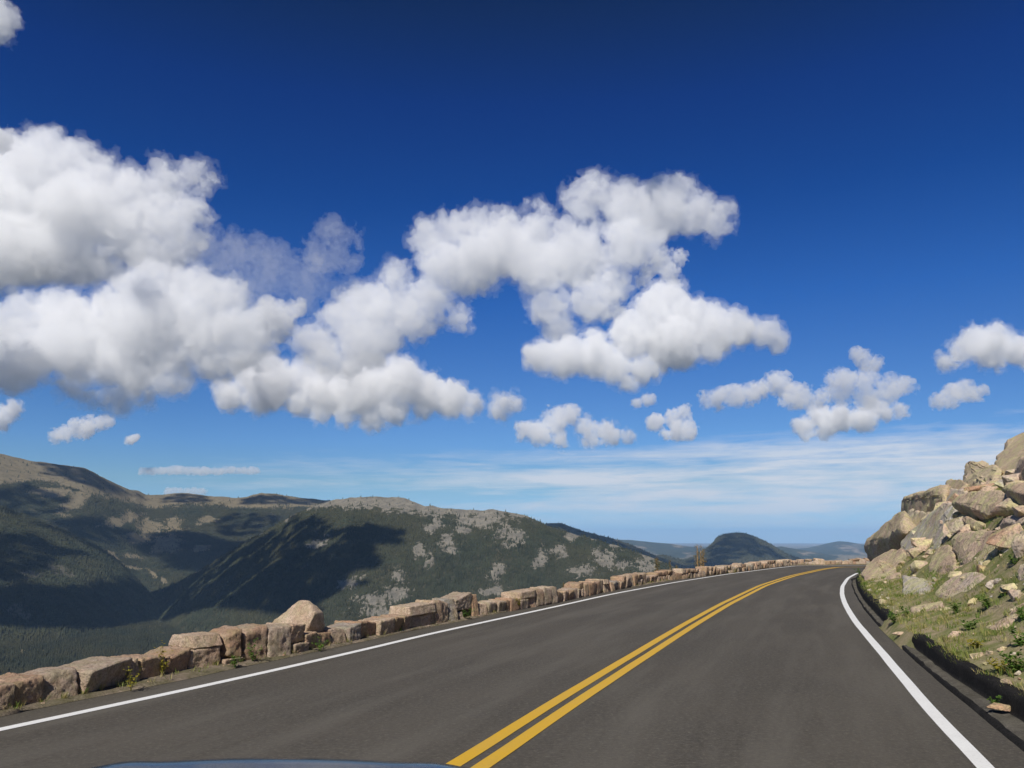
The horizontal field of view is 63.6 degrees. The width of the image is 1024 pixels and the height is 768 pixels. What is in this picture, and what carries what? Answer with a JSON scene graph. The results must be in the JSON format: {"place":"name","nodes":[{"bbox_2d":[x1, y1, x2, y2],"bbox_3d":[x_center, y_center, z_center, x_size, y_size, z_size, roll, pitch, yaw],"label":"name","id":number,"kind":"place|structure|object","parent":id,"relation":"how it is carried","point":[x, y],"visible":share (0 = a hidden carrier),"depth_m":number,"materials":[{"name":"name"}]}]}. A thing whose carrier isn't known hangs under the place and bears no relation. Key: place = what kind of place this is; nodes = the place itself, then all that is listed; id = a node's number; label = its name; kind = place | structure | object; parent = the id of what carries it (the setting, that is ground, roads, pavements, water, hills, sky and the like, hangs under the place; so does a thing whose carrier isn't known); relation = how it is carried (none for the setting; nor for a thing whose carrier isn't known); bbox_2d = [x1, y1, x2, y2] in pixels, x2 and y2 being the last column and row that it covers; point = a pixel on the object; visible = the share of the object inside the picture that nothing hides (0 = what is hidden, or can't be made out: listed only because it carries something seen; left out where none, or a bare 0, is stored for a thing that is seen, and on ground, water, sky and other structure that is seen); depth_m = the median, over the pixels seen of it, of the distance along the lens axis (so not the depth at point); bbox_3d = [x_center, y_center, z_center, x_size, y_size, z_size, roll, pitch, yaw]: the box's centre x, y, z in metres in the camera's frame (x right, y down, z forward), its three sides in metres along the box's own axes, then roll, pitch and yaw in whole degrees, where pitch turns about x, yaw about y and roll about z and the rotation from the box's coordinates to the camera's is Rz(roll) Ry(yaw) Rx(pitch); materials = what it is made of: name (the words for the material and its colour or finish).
{"place":"outdoors","nodes":[
{"label":"outdoors","id":0,"kind":"place"},
{"bbox_2d":[0,508,155,646],"bbox_3d":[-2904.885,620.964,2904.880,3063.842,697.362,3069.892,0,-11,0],"label":"hills","id":1,"kind":"structure","parent":0,"point":[18,610],"depth_m":3242.90,"materials":[{"name":"green plant"}]},
{"bbox_2d":[0,505,156,644],"bbox_3d":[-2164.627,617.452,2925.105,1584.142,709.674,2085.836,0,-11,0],"label":"forest","id":2,"kind":"object","parent":1,"relation":"on","point":[82,585],"visible":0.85,"depth_m":3297.34,"materials":[{"name":"green plant"}]},
{"bbox_2d":[0,454,330,591],"bbox_3d":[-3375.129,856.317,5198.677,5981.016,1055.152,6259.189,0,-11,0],"label":"mountain ridge","id":3,"kind":"structure","parent":0,"point":[77,479],"depth_m":5383.07,"materials":[{"name":"grey stone"}]},
{"bbox_2d":[0,457,329,591],"bbox_3d":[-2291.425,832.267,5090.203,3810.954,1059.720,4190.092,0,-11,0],"label":"forest","id":4,"kind":"object","parent":3,"relation":"on","point":[180,555],"visible":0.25,"depth_m":5154.03,"materials":[{"name":"green plant"}]},
{"bbox_2d":[151,496,678,631],"bbox_3d":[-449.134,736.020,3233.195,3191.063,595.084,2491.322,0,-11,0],"label":"mountain","id":5,"kind":"structure","parent":0,"point":[375,601],"depth_m":2899.81,"materials":[{"name":"grey stone"}]},
{"bbox_2d":[150,496,685,632],"bbox_3d":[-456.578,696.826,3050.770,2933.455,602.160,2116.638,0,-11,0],"label":"forest","id":6,"kind":"object","parent":5,"relation":"on","point":[275,558],"visible":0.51,"depth_m":2926.76,"materials":[{"name":"green plant"}]},
{"bbox_2d":[0,563,866,716],"bbox_3d":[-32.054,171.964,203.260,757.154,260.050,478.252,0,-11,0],"label":"verge","id":7,"kind":"structure","parent":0,"point":[187,673],"depth_m":9.17,"materials":[{"name":"green plant"}]},
{"bbox_2d":[123,666,141,690],"bbox_3d":[-3.773,2.938,8.236,0.205,0.247,0.124,-3,-11,14],"label":"plant","id":8,"kind":"object","parent":7,"relation":"on","point":[129,685],"visible":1,"depth_m":8.23,"materials":[{"name":"green plant"}]},
{"bbox_2d":[157,640,173,675],"bbox_3d":[-3.808,3.015,9.046,0.223,0.395,0.119,0,-11,0],"label":"plant","id":9,"kind":"object","parent":7,"relation":"on","point":[161,665],"visible":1,"depth_m":9.04,"materials":[{"name":"green plant"}]},
{"bbox_2d":[229,654,240,666],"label":"plant","id":10,"kind":"object","parent":7,"relation":"on","point":[233,662],"visible":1,"depth_m":9.73,"materials":[{"name":"green plant"}]},
{"bbox_2d":[247,638,261,660],"bbox_3d":[-3.154,3.260,10.090,0.209,0.299,0.153,0,-11,0],"label":"plant","id":11,"kind":"object","parent":7,"relation":"on","point":[251,653],"visible":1,"depth_m":10.09,"materials":[{"name":"green plant"}]},
{"bbox_2d":[311,636,328,648],"bbox_3d":[-2.583,3.527,11.195,0.257,0.181,0.188,0,-11,0],"label":"plant","id":12,"kind":"object","parent":7,"relation":"on","point":[318,646],"visible":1,"depth_m":11.18,"materials":[{"name":"green plant"}]},
{"bbox_2d":[0,558,870,709],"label":"stone wall","id":13,"kind":"structure","parent":7,"relation":"on","point":[221,644],"depth_m":10.67,"materials":[{"name":"stone"}]},
{"bbox_2d":[272,600,324,632],"bbox_3d":[-3.122,3.502,11.706,0.957,0.853,0.838,0,-11,0],"label":"boulder","id":14,"kind":"object","parent":13,"relation":"on","point":[309,614],"visible":0.49,"depth_m":11.53,"materials":[{"name":"stone"}]},
{"bbox_2d":[653,557,660,570],"bbox_3d":[6.547,8.590,37.070,0.445,1.622,0.376,7,-13,-33],"label":"conifer tree","id":15,"kind":"object","parent":7,"relation":"on","point":[657,564],"visible":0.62,"depth_m":37.13,"materials":[{"name":"green plant"}]},
{"bbox_2d":[694,544,703,566],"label":"conifer tree","id":16,"kind":"object","parent":7,"relation":"on","point":[700,561],"visible":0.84,"depth_m":42.06,"materials":[{"name":"brown plant"}]},
{"bbox_2d":[699,549,706,565],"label":"conifer tree","id":17,"kind":"object","parent":7,"relation":"on","point":[702,558],"visible":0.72,"depth_m":43.52,"materials":[{"name":"green plant"}]},
{"bbox_2d":[0,543,866,674],"bbox_3d":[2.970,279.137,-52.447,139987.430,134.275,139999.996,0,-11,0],"label":"ground","id":18,"kind":"structure","parent":0,"point":[807,545],"depth_m":16219.77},
{"bbox_2d":[0,615,185,674],"bbox_3d":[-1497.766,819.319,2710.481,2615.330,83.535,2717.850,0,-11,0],"label":"forest","id":19,"kind":"object","parent":18,"relation":"on","point":[135,634],"visible":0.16,"depth_m":2539.35,"materials":[{"name":"green plant"}]},
{"bbox_2d":[0,565,1023,767],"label":"road","id":20,"kind":"structure","parent":0,"point":[795,672],"depth_m":7.80,"materials":[{"name":"grey asphalt"}]},
{"bbox_2d":[91,758,464,767],"bbox_3d":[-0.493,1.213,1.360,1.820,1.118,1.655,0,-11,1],"label":"car","id":21,"kind":"object","parent":20,"relation":"on","point":[274,763],"visible":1,"depth_m":1.69,"materials":[{"name":"black paint"}]},
{"bbox_2d":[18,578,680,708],"bbox_3d":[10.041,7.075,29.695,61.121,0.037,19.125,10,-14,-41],"label":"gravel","id":22,"kind":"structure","parent":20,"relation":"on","point":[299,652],"depth_m":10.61,"materials":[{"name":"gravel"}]},
{"bbox_2d":[0,565,851,730],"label":"white edge line","id":23,"kind":"object","parent":20,"relation":"on","point":[127,702],"visible":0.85,"depth_m":9.20,"materials":[{"name":"paint"}]},
{"bbox_2d":[446,567,834,765],"bbox_3d":[8.484,5.409,20.685,18.749,0.001,64.522,-9,-14,41],"label":"yellow centre line","id":24,"kind":"object","parent":20,"relation":"on","point":[478,749],"visible":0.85,"depth_m":7.82,"materials":[{"name":"paint"}]},
{"bbox_2d":[471,567,838,767],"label":"yellow centre line","id":25,"kind":"object","parent":20,"relation":"on","point":[492,759],"visible":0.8,"depth_m":7.73,"materials":[{"name":"paint"}]},
{"bbox_2d":[851,575,894,626],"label":"asphalt curb","id":26,"kind":"structure","parent":20,"relation":"on","point":[876,614],"depth_m":17.51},
{"bbox_2d":[840,573,994,767],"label":"white edge line","id":27,"kind":"object","parent":20,"relation":"on","point":[972,753],"visible":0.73,"depth_m":7.68,"materials":[{"name":"paint"}]},
{"bbox_2d":[902,633,1023,751],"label":"asphalt curb","id":28,"kind":"structure","parent":20,"relation":"on","point":[964,682],"depth_m":7.82,"materials":[{"name":"grey asphalt"}]},
{"bbox_2d":[987,695,1001,703],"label":"weed","id":29,"kind":"object","parent":28,"relation":"on","point":[997,697],"visible":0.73,"depth_m":7.12,"materials":[{"name":"green plant"}]},
{"bbox_2d":[987,702,1010,710],"bbox_3d":[4.144,2.739,7.002,0.215,0.055,0.113,-5,-12,23],"label":"stone","id":30,"kind":"object","parent":28,"relation":"on","point":[1000,706],"visible":0.94,"depth_m":6.96,"materials":[{"name":"stone"}]},
{"bbox_2d":[0,0,1023,542],"label":"sky","id":31,"kind":"structure","parent":0,"point":[657,271],"materials":[{"name":"blue"}]},
{"bbox_2d":[547,523,682,567],"bbox_3d":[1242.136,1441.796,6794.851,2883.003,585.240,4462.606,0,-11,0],"label":"hills","id":32,"kind":"structure","parent":0,"point":[579,533],"depth_m":6936.80,"materials":[{"name":"green plant"}]},
{"bbox_2d":[546,522,684,568],"bbox_3d":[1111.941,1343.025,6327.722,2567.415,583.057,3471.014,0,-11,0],"label":"forest","id":33,"kind":"object","parent":32,"relation":"on","point":[593,537],"visible":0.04,"depth_m":7007.82,"materials":[{"name":"green plant"}]},
{"bbox_2d":[620,540,703,557],"bbox_3d":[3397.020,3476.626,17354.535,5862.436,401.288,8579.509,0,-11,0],"label":"hills","id":34,"kind":"structure","parent":0,"point":[672,550],"depth_m":16954.01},
{"bbox_2d":[659,533,795,567],"bbox_3d":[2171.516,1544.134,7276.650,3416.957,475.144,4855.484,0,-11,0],"label":"hill","id":35,"kind":"structure","parent":0,"point":[734,549],"depth_m":7929.92,"materials":[{"name":"green plant"}]},
{"bbox_2d":[656,531,804,568],"bbox_3d":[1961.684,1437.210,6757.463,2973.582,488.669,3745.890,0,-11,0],"label":"forest","id":36,"kind":"object","parent":35,"relation":"on","point":[766,545],"visible":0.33,"depth_m":7946.97,"materials":[{"name":"green plant"}]},
{"bbox_2d":[777,546,839,560],"bbox_3d":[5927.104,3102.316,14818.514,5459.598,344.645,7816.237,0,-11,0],"label":"hills","id":37,"kind":"structure","parent":0,"point":[802,554],"depth_m":14793.88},
{"bbox_2d":[799,541,866,554],"bbox_3d":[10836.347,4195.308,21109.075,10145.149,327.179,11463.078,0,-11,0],"label":"hills","id":38,"kind":"structure","parent":0,"point":[841,548],"depth_m":20654.21,"materials":[{"name":"blue"}]},
{"bbox_2d":[857,479,1023,694],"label":"hillside","id":39,"kind":"structure","parent":0,"point":[888,627],"depth_m":11.89,"materials":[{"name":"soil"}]},
{"bbox_2d":[861,560,900,581],"bbox_3d":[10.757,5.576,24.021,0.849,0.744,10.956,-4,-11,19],"label":"boulder","id":40,"kind":"object","parent":39,"relation":"on","point":[874,570],"visible":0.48,"depth_m":24.84,"materials":[{"name":"stone"}]},
{"bbox_2d":[866,548,909,567],"bbox_3d":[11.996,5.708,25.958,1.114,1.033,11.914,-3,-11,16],"label":"boulder","id":41,"kind":"object","parent":39,"relation":"on","point":[893,557],"visible":0.34,"depth_m":26.70,"materials":[{"name":"stone"}]},
{"bbox_2d":[864,511,915,560],"bbox_3d":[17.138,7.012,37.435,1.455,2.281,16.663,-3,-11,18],"label":"boulder","id":42,"kind":"object","parent":39,"relation":"on","point":[895,530],"visible":0.8,"depth_m":33.52,"materials":[{"name":"stone"}]},
{"bbox_2d":[887,610,897,623],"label":"plant","id":43,"kind":"object","parent":39,"relation":"on","point":[892,617],"visible":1,"depth_m":13.29,"materials":[{"name":"green plant"}]},
{"bbox_2d":[892,631,903,635],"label":"stone","id":44,"kind":"object","parent":39,"relation":"on","point":[898,633],"visible":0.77,"depth_m":12.18,"materials":[{"name":"stone"}]},
{"bbox_2d":[899,606,909,615],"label":"plant","id":45,"kind":"object","parent":39,"relation":"on","point":[907,612],"visible":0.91,"depth_m":13.64,"materials":[{"name":"green plant"}]},
{"bbox_2d":[902,575,934,594],"bbox_3d":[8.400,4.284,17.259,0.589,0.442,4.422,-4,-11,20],"label":"boulder","id":46,"kind":"object","parent":39,"relation":"on","point":[913,583],"visible":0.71,"depth_m":17.10,"materials":[{"name":"stone"}]},
{"bbox_2d":[908,508,928,525],"bbox_3d":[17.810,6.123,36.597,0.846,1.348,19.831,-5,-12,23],"label":"boulder","id":47,"kind":"object","parent":39,"relation":"on","point":[916,516],"visible":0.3,"depth_m":34.62,"materials":[{"name":"stone"}]},
{"bbox_2d":[901,484,951,512],"bbox_3d":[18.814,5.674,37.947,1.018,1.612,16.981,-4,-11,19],"label":"boulder","id":48,"kind":"object","parent":47,"relation":"on","point":[926,501],"visible":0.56,"depth_m":34.23,"materials":[{"name":"stone"}]},
{"bbox_2d":[910,601,944,612],"bbox_3d":[6.782,3.623,13.320,0.415,0.226,1.679,-2,-11,9],"label":"boulder","id":49,"kind":"object","parent":39,"relation":"on","point":[917,608],"visible":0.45,"depth_m":13.45,"materials":[{"name":"stone"}]},
{"bbox_2d":[900,503,957,552],"bbox_3d":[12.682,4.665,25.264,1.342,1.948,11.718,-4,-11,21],"label":"boulder","id":50,"kind":"object","parent":39,"relation":"on","point":[928,526],"visible":0.4,"depth_m":23.64,"materials":[{"name":"stone"}]},
{"bbox_2d":[860,527,1023,683],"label":"gravel","id":51,"kind":"structure","parent":39,"relation":"on","point":[1017,673],"depth_m":10.80,"materials":[{"name":"stone"}]},
{"bbox_2d":[928,545,958,575],"bbox_3d":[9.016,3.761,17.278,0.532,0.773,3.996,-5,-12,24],"label":"boulder","id":52,"kind":"object","parent":39,"relation":"on","point":[943,555],"visible":0.69,"depth_m":17.20,"materials":[{"name":"stone"}]},
{"bbox_2d":[947,602,961,612],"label":"plant","id":53,"kind":"object","parent":39,"relation":"on","point":[956,607],"visible":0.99,"depth_m":12.05,"materials":[{"name":"green plant"}]},
{"bbox_2d":[947,631,964,637],"bbox_3d":[5.616,3.164,10.344,0.241,0.138,0.211,7,-13,-33],"label":"stone","id":54,"kind":"object","parent":39,"relation":"on","point":[955,633],"visible":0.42,"depth_m":10.30,"materials":[{"name":"stone"}]},
{"bbox_2d":[945,479,968,490],"bbox_3d":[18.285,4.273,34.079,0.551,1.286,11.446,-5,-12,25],"label":"boulder","id":55,"kind":"object","parent":39,"relation":"on","point":[958,484],"visible":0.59,"depth_m":33.07,"materials":[{"name":"stone"}]},
{"bbox_2d":[946,488,968,500],"bbox_3d":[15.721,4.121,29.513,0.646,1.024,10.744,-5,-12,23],"label":"boulder","id":56,"kind":"object","parent":39,"relation":"on","point":[952,491],"visible":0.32,"depth_m":28.99,"materials":[{"name":"stone"}]},
{"bbox_2d":[935,572,985,598],"bbox_3d":[7.535,3.433,13.921,0.582,0.543,2.624,-3,-11,16],"label":"boulder","id":57,"kind":"object","parent":39,"relation":"on","point":[955,584],"visible":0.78,"depth_m":13.66,"materials":[{"name":"stone"}]},
{"bbox_2d":[898,469,1023,589],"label":"rubble","id":58,"kind":"object","parent":39,"relation":"on","point":[1008,537],"visible":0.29,"depth_m":17.39,"materials":[{"name":"stone"}]},
{"bbox_2d":[959,619,980,629],"bbox_3d":[5.787,3.040,10.411,0.223,0.176,0.281,-4,-11,20],"label":"plant","id":59,"kind":"object","parent":39,"relation":"on","point":[968,626],"visible":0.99,"depth_m":10.38,"materials":[{"name":"green plant"}]},
{"bbox_2d":[967,598,976,605],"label":"stone","id":60,"kind":"object","parent":39,"relation":"on","point":[970,602],"visible":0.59,"depth_m":12.08,"materials":[{"name":"stone"}]},
{"bbox_2d":[962,516,985,530],"bbox_3d":[9.745,2.956,17.347,0.222,0.387,2.082,-2,-11,13],"label":"boulder","id":61,"kind":"object","parent":39,"relation":"on","point":[970,521],"visible":0.68,"depth_m":17.30,"materials":[{"name":"stone"}]},
{"bbox_2d":[951,529,997,565],"bbox_3d":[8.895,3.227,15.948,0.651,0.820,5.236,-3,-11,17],"label":"boulder","id":62,"kind":"object","parent":39,"relation":"on","point":[968,545],"visible":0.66,"depth_m":15.59,"materials":[{"name":"stone"}]},
{"bbox_2d":[968,652,982,658],"bbox_3d":[4.994,2.936,8.847,0.194,0.117,0.141,-7,-13,33],"label":"stone","id":63,"kind":"object","parent":39,"relation":"on","point":[975,654],"visible":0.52,"depth_m":8.85,"materials":[{"name":"stone"}]},
{"bbox_2d":[966,637,984,647],"bbox_3d":[5.190,2.922,9.259,0.170,0.130,0.298,4,-11,-21],"label":"plant","id":64,"kind":"object","parent":39,"relation":"on","point":[976,645],"visible":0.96,"depth_m":9.26,"materials":[{"name":"plant"}]},
{"bbox_2d":[952,490,1006,520],"bbox_3d":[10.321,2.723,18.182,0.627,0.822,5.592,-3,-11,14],"label":"boulder","id":65,"kind":"object","parent":39,"relation":"on","point":[981,505],"visible":0.72,"depth_m":17.68,"materials":[{"name":"stone"}]},
{"bbox_2d":[963,460,1002,486],"bbox_3d":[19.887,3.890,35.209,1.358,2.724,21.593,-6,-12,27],"label":"boulder","id":66,"kind":"object","parent":39,"relation":"on","point":[977,473],"visible":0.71,"depth_m":33.55,"materials":[{"name":"stone"}]},
{"bbox_2d":[974,594,991,608],"bbox_3d":[6.466,2.974,11.285,0.309,0.196,0.188,10,-14,-41],"label":"plant","id":67,"kind":"object","parent":39,"relation":"on","point":[986,602],"visible":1,"depth_m":11.30,"materials":[{"name":"green plant"}]},
{"bbox_2d":[985,580,993,588],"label":"stone","id":68,"kind":"object","parent":39,"relation":"on","point":[988,584],"visible":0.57,"depth_m":12.16,"materials":[{"name":"stone"}]},
{"bbox_2d":[985,657,1008,671],"bbox_3d":[4.681,2.699,7.926,0.202,0.164,0.236,6,-12,-30],"label":"plant","id":69,"kind":"object","parent":39,"relation":"on","point":[994,665],"visible":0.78,"depth_m":7.93,"materials":[{"name":"plant"}]},
{"bbox_2d":[986,613,1017,629],"bbox_3d":[5.976,2.899,10.034,0.350,0.249,0.616,-4,-11,20],"label":"boulder","id":70,"kind":"object","parent":39,"relation":"on","point":[1014,617],"visible":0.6,"depth_m":9.94,"materials":[{"name":"stone"}]},
{"bbox_2d":[999,584,1007,592],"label":"stone","id":71,"kind":"object","parent":39,"relation":"on","point":[1001,590],"visible":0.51,"depth_m":11.25,"materials":[{"name":"stone"}]},
{"bbox_2d":[994,432,1023,474],"bbox_3d":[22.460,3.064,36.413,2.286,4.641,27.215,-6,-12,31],"label":"boulder","id":72,"kind":"object","parent":39,"relation":"on","point":[1010,455],"visible":0.45,"depth_m":37.73,"materials":[{"name":"stone"}]},
{"bbox_2d":[998,649,1023,672],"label":"plant","id":73,"kind":"object","parent":39,"relation":"on","point":[1013,666],"visible":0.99,"depth_m":7.65,"materials":[{"name":"green plant"}]},
{"bbox_2d":[999,515,1023,528],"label":"boulder","id":74,"kind":"object","parent":39,"relation":"on","point":[1009,520],"visible":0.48,"depth_m":14.05,"materials":[{"name":"stone"}]},
{"bbox_2d":[1002,482,1023,504],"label":"boulder","id":75,"kind":"object","parent":39,"relation":"on","point":[1014,491],"visible":0.71,"depth_m":14.98,"materials":[{"name":"stone"}]},
{"bbox_2d":[1009,554,1019,564],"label":"plant","id":76,"kind":"object","parent":39,"relation":"on","point":[1010,558],"visible":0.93,"depth_m":12.10,"materials":[{"name":"green plant"}]},
{"bbox_2d":[1006,603,1023,616],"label":"boulder","id":77,"kind":"object","parent":39,"relation":"on","point":[1012,612],"visible":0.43,"depth_m":10.23,"materials":[{"name":"stone"}]},
{"bbox_2d":[1007,589,1023,601],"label":"stone","id":78,"kind":"object","parent":39,"relation":"on","point":[1015,593],"visible":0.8,"depth_m":10.71,"materials":[{"name":"stone"}]},
{"bbox_2d":[1010,626,1023,645],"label":"plant","id":79,"kind":"object","parent":39,"relation":"on","point":[1018,641],"visible":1,"depth_m":8.59,"materials":[{"name":"green plant"}]},
{"bbox_2d":[1014,456,1023,480],"bbox_3d":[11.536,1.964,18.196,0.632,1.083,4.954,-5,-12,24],"label":"boulder","id":80,"kind":"object","parent":39,"relation":"on","point":[1019,468],"visible":0.57,"depth_m":18.48,"materials":[{"name":"stone"}]},
{"bbox_2d":[1016,564,1023,580],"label":"boulder","id":81,"kind":"object","parent":39,"relation":"on","point":[1020,574],"visible":0.84,"depth_m":11.43,"materials":[{"name":"stone"}]},
{"bbox_2d":[1016,606,1023,620],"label":"plant","id":82,"kind":"object","parent":39,"relation":"on","point":[1020,611],"visible":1,"depth_m":9.65,"materials":[{"name":"green plant"}]}
]}

